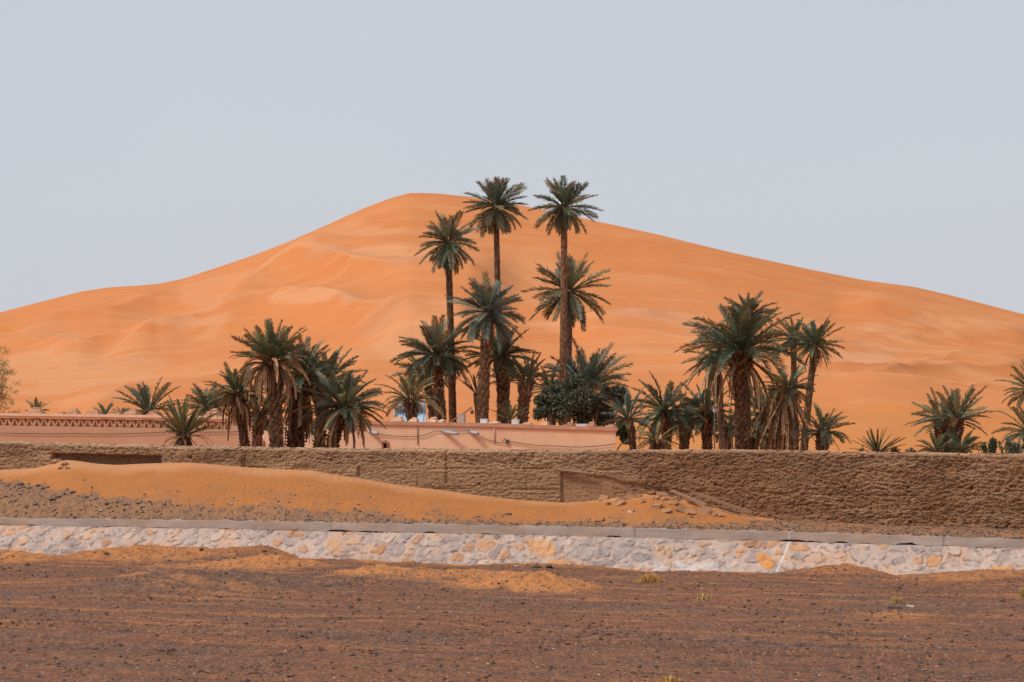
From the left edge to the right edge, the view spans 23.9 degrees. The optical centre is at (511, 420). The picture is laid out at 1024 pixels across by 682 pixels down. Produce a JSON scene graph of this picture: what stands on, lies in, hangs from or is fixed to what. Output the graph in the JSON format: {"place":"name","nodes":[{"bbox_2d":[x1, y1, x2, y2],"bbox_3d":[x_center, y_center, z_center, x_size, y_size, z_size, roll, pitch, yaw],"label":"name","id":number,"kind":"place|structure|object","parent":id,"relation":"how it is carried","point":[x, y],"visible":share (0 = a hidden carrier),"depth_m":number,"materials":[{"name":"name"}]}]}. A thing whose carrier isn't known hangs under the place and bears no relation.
{"place":"outdoors","nodes":[
{"label":"outdoors","id":0,"kind":"place"},
{"bbox_2d":[0,193,1023,453],"bbox_3d":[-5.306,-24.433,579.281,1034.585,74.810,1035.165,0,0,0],"label":"dune","id":1,"kind":"structure","parent":0,"point":[364,287],"depth_m":467.71,"materials":[{"name":"orange sand"}]},
{"bbox_2d":[0,346,20,412],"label":"tamarisk tree","id":2,"kind":"object","parent":1,"relation":"on","point":[2,385],"visible":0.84,"depth_m":108.49,"materials":[{"name":"green plant"}]},
{"bbox_2d":[25,397,49,418],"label":"date palm","id":3,"kind":"object","parent":1,"relation":"on","point":[37,404],"visible":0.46,"depth_m":121.96,"materials":[{"name":"plant"}]},
{"bbox_2d":[94,402,113,419],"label":"date palm","id":4,"kind":"object","parent":1,"relation":"on","point":[104,410],"visible":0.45,"depth_m":121.85,"materials":[{"name":"green plant"}]},
{"bbox_2d":[0,407,252,446],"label":"courtyard wall","id":5,"kind":"structure","parent":1,"relation":"on","point":[93,425],"depth_m":94.55,"materials":[{"name":"pink paint"}]},
{"bbox_2d":[10,431,237,433],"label":"cable","id":6,"kind":"object","parent":5,"relation":"attached to","point":[82,433],"visible":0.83,"depth_m":95.00,"materials":[{"name":"paint"}]},
{"bbox_2d":[112,377,182,414],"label":"date palm","id":7,"kind":"object","parent":1,"relation":"on","point":[144,402],"visible":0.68,"depth_m":111.82,"materials":[{"name":"green plant"}]},
{"bbox_2d":[149,394,227,445],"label":"date palm","id":8,"kind":"object","parent":1,"relation":"on","point":[181,428],"visible":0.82,"depth_m":80.32,"materials":[{"name":"green plant"}]},
{"bbox_2d":[181,381,230,415],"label":"date palm","id":9,"kind":"object","parent":1,"relation":"on","point":[199,393],"visible":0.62,"depth_m":119.63,"materials":[{"name":"green plant"}]},
{"bbox_2d":[202,362,268,446],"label":"date palm","id":10,"kind":"object","parent":1,"relation":"on","point":[240,415],"visible":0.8,"depth_m":81.33,"materials":[{"name":"green plant"}]},
{"bbox_2d":[230,388,287,446],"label":"date palm","id":11,"kind":"object","parent":1,"relation":"on","point":[257,439],"visible":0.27,"depth_m":88.32,"materials":[{"name":"brown plant"}]},
{"bbox_2d":[229,317,310,447],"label":"date palm","id":12,"kind":"object","parent":1,"relation":"on","point":[270,349],"visible":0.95,"depth_m":79.27,"materials":[{"name":"green plant"}]},
{"bbox_2d":[254,333,353,447],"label":"date palm","id":13,"kind":"object","parent":1,"relation":"on","point":[298,427],"visible":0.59,"depth_m":82.23,"materials":[{"name":"green plant"}]},
{"bbox_2d":[289,345,368,447],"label":"date palm","id":14,"kind":"object","parent":1,"relation":"on","point":[322,437],"visible":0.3,"depth_m":84.31,"materials":[{"name":"green plant"}]},
{"bbox_2d":[291,368,389,447],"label":"date palm","id":15,"kind":"object","parent":1,"relation":"on","point":[344,415],"visible":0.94,"depth_m":80.19,"materials":[{"name":"green plant"}]},
{"bbox_2d":[375,373,444,421],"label":"date palm","id":16,"kind":"object","parent":1,"relation":"on","point":[411,406],"visible":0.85,"depth_m":95.32,"materials":[{"name":"green plant"}]},
{"bbox_2d":[391,353,459,418],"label":"date palm","id":17,"kind":"object","parent":1,"relation":"on","point":[431,413],"visible":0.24,"depth_m":115.82,"materials":[{"name":"green plant"}]},
{"bbox_2d":[388,314,478,420],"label":"date palm","id":18,"kind":"object","parent":1,"relation":"on","point":[439,360],"visible":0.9,"depth_m":112.69,"materials":[{"name":"green plant"}]},
{"bbox_2d":[261,416,616,449],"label":"house","id":19,"kind":"structure","parent":1,"relation":"on","point":[455,435],"depth_m":89.66,"materials":[{"name":"pink paint"}]},
{"bbox_2d":[388,402,425,421],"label":"solar water heater","id":20,"kind":"object","parent":19,"relation":"on","point":[421,417],"visible":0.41,"depth_m":98.89,"materials":[{"name":"metal"}]},
{"bbox_2d":[379,430,501,442],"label":"cable","id":21,"kind":"object","parent":19,"relation":"attached to","point":[433,431],"visible":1,"depth_m":90.27,"materials":[{"name":"paint"}]},
{"bbox_2d":[458,414,465,422],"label":"chimney block","id":22,"kind":"structure","parent":19,"relation":"on","point":[461,418],"depth_m":90.32,"materials":[{"name":"paint"}]},
{"bbox_2d":[450,407,473,421],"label":"lamp arm","id":23,"kind":"object","parent":19,"relation":"on","point":[471,411],"visible":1,"depth_m":90.43},
{"bbox_2d":[480,419,487,422],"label":"roof box","id":24,"kind":"object","parent":19,"relation":"on","point":[483,420],"visible":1,"depth_m":90.03,"materials":[{"name":"paint"}]},
{"bbox_2d":[509,441,612,446],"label":"cable","id":25,"kind":"object","parent":19,"relation":"attached to","point":[561,446],"visible":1,"depth_m":88.58,"materials":[{"name":"paint"}]},
{"bbox_2d":[413,209,479,421],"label":"date palm","id":26,"kind":"object","parent":1,"relation":"on","point":[449,251],"visible":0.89,"depth_m":114.84,"materials":[{"name":"green plant"}]},
{"bbox_2d":[458,374,495,420],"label":"date palm","id":27,"kind":"object","parent":1,"relation":"on","point":[472,389],"visible":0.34,"depth_m":116.92,"materials":[{"name":"plant"}]},
{"bbox_2d":[445,270,525,422],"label":"date palm","id":28,"kind":"object","parent":1,"relation":"on","point":[488,315],"visible":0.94,"depth_m":111.74,"materials":[{"name":"green plant"}]},
{"bbox_2d":[462,176,528,414],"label":"date palm","id":29,"kind":"object","parent":1,"relation":"on","point":[496,201],"visible":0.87,"depth_m":125.72,"materials":[{"name":"green plant"}]},
{"bbox_2d":[464,325,540,423],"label":"date palm","id":30,"kind":"object","parent":1,"relation":"on","point":[506,352],"visible":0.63,"depth_m":113.74,"materials":[{"name":"green plant"}]},
{"bbox_2d":[490,359,524,392],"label":"date palm","id":31,"kind":"object","parent":1,"relation":"on","point":[493,376],"visible":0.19,"depth_m":125.84,"materials":[{"name":"green plant"}]},
{"bbox_2d":[491,399,528,423],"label":"date palm","id":32,"kind":"object","parent":1,"relation":"on","point":[510,412],"visible":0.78,"depth_m":107.86,"materials":[{"name":"green plant"}]},
{"bbox_2d":[494,350,562,423],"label":"date palm","id":33,"kind":"object","parent":1,"relation":"on","point":[525,388],"visible":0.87,"depth_m":112.31,"materials":[{"name":"plant"}]},
{"bbox_2d":[532,359,559,424],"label":"date palm","id":34,"kind":"object","parent":1,"relation":"on","point":[545,379],"visible":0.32,"depth_m":117.90,"materials":[{"name":"green plant"}]},
{"bbox_2d":[520,252,610,423],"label":"date palm","id":35,"kind":"object","parent":1,"relation":"on","point":[575,306],"visible":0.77,"depth_m":121.69,"materials":[{"name":"green plant"}]},
{"bbox_2d":[529,174,603,424],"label":"date palm","id":36,"kind":"object","parent":1,"relation":"on","point":[564,221],"visible":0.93,"depth_m":112.86,"materials":[{"name":"green plant"}]},
{"bbox_2d":[532,373,628,449],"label":"bush","id":37,"kind":"object","parent":1,"relation":"on","point":[557,401],"visible":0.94,"depth_m":102.73,"materials":[{"name":"green plant"}]},
{"bbox_2d":[541,337,632,418],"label":"date palm","id":38,"kind":"object","parent":1,"relation":"on","point":[592,375],"visible":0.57,"depth_m":115.65,"materials":[{"name":"green plant"}]},
{"bbox_2d":[602,387,655,449],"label":"date palm","id":39,"kind":"object","parent":1,"relation":"on","point":[630,420],"visible":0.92,"depth_m":91.88,"materials":[{"name":"green plant"}]},
{"bbox_2d":[624,419,684,449],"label":"date palm","id":40,"kind":"object","parent":1,"relation":"on","point":[654,444],"visible":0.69,"depth_m":94.85,"materials":[{"name":"green plant"}]},
{"bbox_2d":[630,370,713,449],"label":"date palm","id":41,"kind":"object","parent":1,"relation":"on","point":[662,410],"visible":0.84,"depth_m":96.80,"materials":[{"name":"green plant"}]},
{"bbox_2d":[646,390,716,449],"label":"date palm","id":42,"kind":"object","parent":1,"relation":"on","point":[681,439],"visible":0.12,"depth_m":100.83,"materials":[{"name":"green plant"}]},
{"bbox_2d":[674,380,734,448],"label":"date palm","id":43,"kind":"object","parent":1,"relation":"on","point":[706,429],"visible":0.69,"depth_m":97.78,"materials":[{"name":"green plant"}]},
{"bbox_2d":[681,339,731,449],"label":"date palm","id":44,"kind":"object","parent":1,"relation":"on","point":[717,385],"visible":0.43,"depth_m":92.89,"materials":[{"name":"green plant"}]},
{"bbox_2d":[712,406,717,449],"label":"garden lamp","id":45,"kind":"object","parent":1,"relation":"on","point":[714,408],"visible":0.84,"depth_m":89.98,"materials":[{"name":"metal"}]},
{"bbox_2d":[698,403,759,449],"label":"date palm","id":46,"kind":"object","parent":1,"relation":"on","point":[729,437],"visible":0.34,"depth_m":99.80,"materials":[{"name":"plant"}]},
{"bbox_2d":[674,300,808,449],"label":"date palm","id":47,"kind":"object","parent":1,"relation":"on","point":[739,340],"visible":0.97,"depth_m":86.71,"materials":[{"name":"green plant"}]},
{"bbox_2d":[719,291,776,412],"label":"date palm","id":48,"kind":"object","parent":1,"relation":"on","point":[754,304],"visible":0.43,"depth_m":103.79,"materials":[{"name":"green plant"}]},
{"bbox_2d":[734,410,769,449],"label":"date palm","id":49,"kind":"object","parent":1,"relation":"on","point":[754,442],"visible":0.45,"depth_m":100.77,"materials":[{"name":"brown plant"}]},
{"bbox_2d":[725,365,803,449],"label":"dead palm","id":50,"kind":"object","parent":1,"relation":"on","point":[772,405],"visible":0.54,"depth_m":93.84,"materials":[{"name":"brown plant"}]},
{"bbox_2d":[727,384,803,449],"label":"date palm","id":51,"kind":"object","parent":1,"relation":"on","point":[756,415],"visible":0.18,"depth_m":101.72,"materials":[{"name":"brown plant"}]},
{"bbox_2d":[758,363,817,449],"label":"date palm","id":52,"kind":"object","parent":1,"relation":"on","point":[785,423],"visible":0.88,"depth_m":92.81,"materials":[{"name":"green plant"}]},
{"bbox_2d":[766,317,815,449],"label":"date palm","id":53,"kind":"object","parent":1,"relation":"on","point":[790,340],"visible":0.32,"depth_m":97.89,"materials":[{"name":"green plant"}]},
{"bbox_2d":[781,314,845,450],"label":"date palm","id":54,"kind":"object","parent":1,"relation":"on","point":[815,341],"visible":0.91,"depth_m":94.88,"materials":[{"name":"green plant"}]},
{"bbox_2d":[790,403,854,451],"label":"date palm","id":55,"kind":"object","parent":1,"relation":"on","point":[823,435],"visible":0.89,"depth_m":87.84,"materials":[{"name":"green plant"}]},
{"bbox_2d":[849,427,905,451],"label":"date palm","id":56,"kind":"object","parent":1,"relation":"on","point":[874,444],"visible":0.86,"depth_m":89.92,"materials":[{"name":"green plant"}]},
{"bbox_2d":[891,446,900,451],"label":"leafy plant","id":57,"kind":"object","parent":1,"relation":"on","point":[894,449],"visible":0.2,"depth_m":89.89,"materials":[{"name":"green plant"}]},
{"bbox_2d":[915,430,959,452],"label":"date palm","id":58,"kind":"object","parent":1,"relation":"on","point":[938,447],"visible":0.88,"depth_m":94.87,"materials":[{"name":"green plant"}]},
{"bbox_2d":[903,387,975,451],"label":"date palm","id":59,"kind":"object","parent":1,"relation":"on","point":[940,429],"visible":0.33,"depth_m":99.76,"materials":[{"name":"green plant"}]},
{"bbox_2d":[917,384,997,452],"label":"date palm","id":60,"kind":"object","parent":1,"relation":"on","point":[959,413],"visible":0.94,"depth_m":97.79,"materials":[{"name":"green plant"}]},
{"bbox_2d":[934,425,987,453],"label":"date palm","id":61,"kind":"object","parent":1,"relation":"on","point":[965,445],"visible":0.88,"depth_m":94.78,"materials":[{"name":"green plant"}]},
{"bbox_2d":[977,436,997,452],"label":"leafy plant","id":62,"kind":"object","parent":1,"relation":"on","point":[990,448],"visible":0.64,"depth_m":91.89,"materials":[{"name":"green plant"}]},
{"bbox_2d":[992,406,1023,442],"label":"date palm","id":63,"kind":"object","parent":1,"relation":"on","point":[1019,434],"visible":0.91,"depth_m":92.85,"materials":[{"name":"green plant"}]},
{"bbox_2d":[993,435,1023,453],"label":"leafy plant","id":64,"kind":"object","parent":1,"relation":"on","point":[1010,448],"visible":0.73,"depth_m":90.91,"materials":[{"name":"green plant"}]},
{"bbox_2d":[994,359,1023,409],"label":"date palm","id":65,"kind":"object","parent":1,"relation":"on","point":[1019,392],"visible":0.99,"depth_m":96.08,"materials":[{"name":"plant"}]},
{"bbox_2d":[0,545,1023,681],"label":"ground","id":66,"kind":"structure","parent":0,"point":[184,575],"depth_m":48.23,"materials":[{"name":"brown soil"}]},
{"bbox_2d":[0,517,1023,574],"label":"stone retaining wall","id":67,"kind":"structure","parent":66,"relation":"on","point":[671,549],"depth_m":66.20,"materials":[{"name":"grey stone"}]},
{"bbox_2d":[633,572,666,582],"bbox_3d":[3.487,3.891,60.172,1.101,0.248,0.893,0,0,29],"label":"grass tuft","id":68,"kind":"object","parent":66,"relation":"on","point":[651,577],"visible":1,"depth_m":60.03,"materials":[{"name":"yellow plant"}]},
{"bbox_2d":[657,675,680,681],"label":"grass tuft","id":69,"kind":"object","parent":66,"relation":"on","point":[669,679],"visible":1,"depth_m":36.96,"materials":[{"name":"yellow plant"}]},
{"bbox_2d":[694,592,711,599],"bbox_3d":[4.259,3.913,53.920,0.537,0.159,0.478,0,0,-29],"label":"grass tuft","id":70,"kind":"object","parent":66,"relation":"on","point":[704,596],"visible":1,"depth_m":53.86,"materials":[{"name":"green plant"}]},
{"bbox_2d":[888,606,901,608],"bbox_3d":[8.168,3.994,51.522,0.281,0.064,0.146,0,0,0],"label":"dark scrap","id":71,"kind":"object","parent":66,"relation":"on","point":[890,607],"visible":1,"depth_m":51.51,"materials":[{"name":"paint"}]},
{"bbox_2d":[888,596,906,602],"bbox_3d":[8.401,3.910,52.760,0.541,0.173,0.466,0,0,-21],"label":"grass tuft","id":72,"kind":"object","parent":66,"relation":"on","point":[896,600],"visible":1,"depth_m":52.75,"materials":[{"name":"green plant"}]},
{"bbox_2d":[1016,587,1023,597],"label":"grass tuft","id":73,"kind":"object","parent":66,"relation":"on","point":[1021,593],"visible":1,"depth_m":55.05,"materials":[{"name":"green plant"}]},
{"bbox_2d":[0,460,1023,538],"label":"sand","id":74,"kind":"structure","parent":0,"point":[219,487],"depth_m":70.86,"materials":[{"name":"orange sand"}]},
{"bbox_2d":[51,459,61,463],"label":"mud lump","id":75,"kind":"object","parent":74,"relation":"on","point":[53,461],"visible":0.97,"depth_m":76.33,"materials":[{"name":"brown soil"}]},
{"bbox_2d":[0,441,1023,544],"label":"mud wall","id":76,"kind":"structure","parent":74,"relation":"on","point":[982,490],"depth_m":70.02,"materials":[{"name":"brown soil"}]},
{"bbox_2d":[559,469,593,474],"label":"wooden beam","id":77,"kind":"structure","parent":76,"relation":"attached to","point":[574,471],"depth_m":71.12,"materials":[{"name":"brown wood"}]},
{"bbox_2d":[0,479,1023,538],"bbox_3d":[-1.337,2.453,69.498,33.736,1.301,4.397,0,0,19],"label":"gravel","id":78,"kind":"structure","parent":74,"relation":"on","point":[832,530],"depth_m":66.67,"materials":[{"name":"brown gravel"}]},
{"bbox_2d":[598,494,609,500],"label":"mud slab","id":79,"kind":"object","parent":74,"relation":"on","point":[602,497],"depth_m":70.08,"materials":[{"name":"brown soil"}]},
{"bbox_2d":[612,498,625,505],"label":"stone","id":80,"kind":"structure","parent":74,"relation":"on","point":[618,502],"depth_m":68.66,"materials":[{"name":"brown stone"}]},
{"bbox_2d":[623,494,633,498],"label":"mud slab","id":81,"kind":"object","parent":74,"relation":"on","point":[629,496],"depth_m":69.51,"materials":[{"name":"brown soil"}]},
{"bbox_2d":[634,494,643,497],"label":"mud slab","id":82,"kind":"object","parent":74,"relation":"on","point":[637,495],"depth_m":69.37,"materials":[{"name":"brown soil"}]},
{"bbox_2d":[651,503,662,507],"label":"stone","id":83,"kind":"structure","parent":74,"relation":"on","point":[657,505],"depth_m":67.65,"materials":[{"name":"beige stone"}]},
{"bbox_2d":[654,491,668,496],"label":"mud slab","id":84,"kind":"object","parent":74,"relation":"on","point":[660,493],"depth_m":69.77,"materials":[{"name":"brown soil"}]},
{"bbox_2d":[661,508,670,512],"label":"mud slab","id":85,"kind":"object","parent":74,"relation":"on","point":[666,510],"depth_m":67.12,"materials":[{"name":"beige soil"}]},
{"bbox_2d":[668,499,677,504],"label":"mud slab","id":86,"kind":"object","parent":74,"relation":"on","point":[673,502],"depth_m":68.12,"materials":[{"name":"brown soil"}]},
{"bbox_2d":[675,505,686,513],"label":"mud slab","id":87,"kind":"object","parent":74,"relation":"on","point":[679,508],"depth_m":67.42,"materials":[{"name":"brown soil"}]},
{"bbox_2d":[670,490,708,506],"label":"plank","id":88,"kind":"object","parent":74,"relation":"on","point":[689,498],"visible":1,"depth_m":68.72,"materials":[{"name":"brown wood"}]},
{"bbox_2d":[684,508,696,514],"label":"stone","id":89,"kind":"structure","parent":74,"relation":"on","point":[688,511],"depth_m":67.39,"materials":[{"name":"beige stone"}]},
{"bbox_2d":[696,505,711,512],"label":"mud slab","id":90,"kind":"object","parent":74,"relation":"on","point":[704,508],"depth_m":67.84,"materials":[{"name":"brown soil"}]},
{"bbox_2d":[709,511,717,515],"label":"mud slab","id":91,"kind":"object","parent":74,"relation":"on","point":[712,513],"depth_m":67.52,"materials":[{"name":"brown soil"}]},
{"bbox_2d":[691,491,753,513],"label":"plank","id":92,"kind":"object","parent":74,"relation":"on","point":[721,502],"visible":1,"depth_m":68.55,"materials":[{"name":"brown wood"}]},
{"bbox_2d":[719,506,739,513],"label":"plank","id":93,"kind":"object","parent":74,"relation":"on","point":[726,509],"visible":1,"depth_m":68.15,"materials":[{"name":"brown wood"}]},
{"bbox_2d":[0,0,1023,313],"label":"sky","id":94,"kind":"structure","parent":0,"point":[143,142],"materials":[{"name":"grey"}]},
{"bbox_2d":[905,447,915,451],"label":"leafy plant","id":95,"kind":"object","parent":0,"point":[910,449],"visible":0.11,"depth_m":91.77,"materials":[{"name":"green plant"}]}
]}

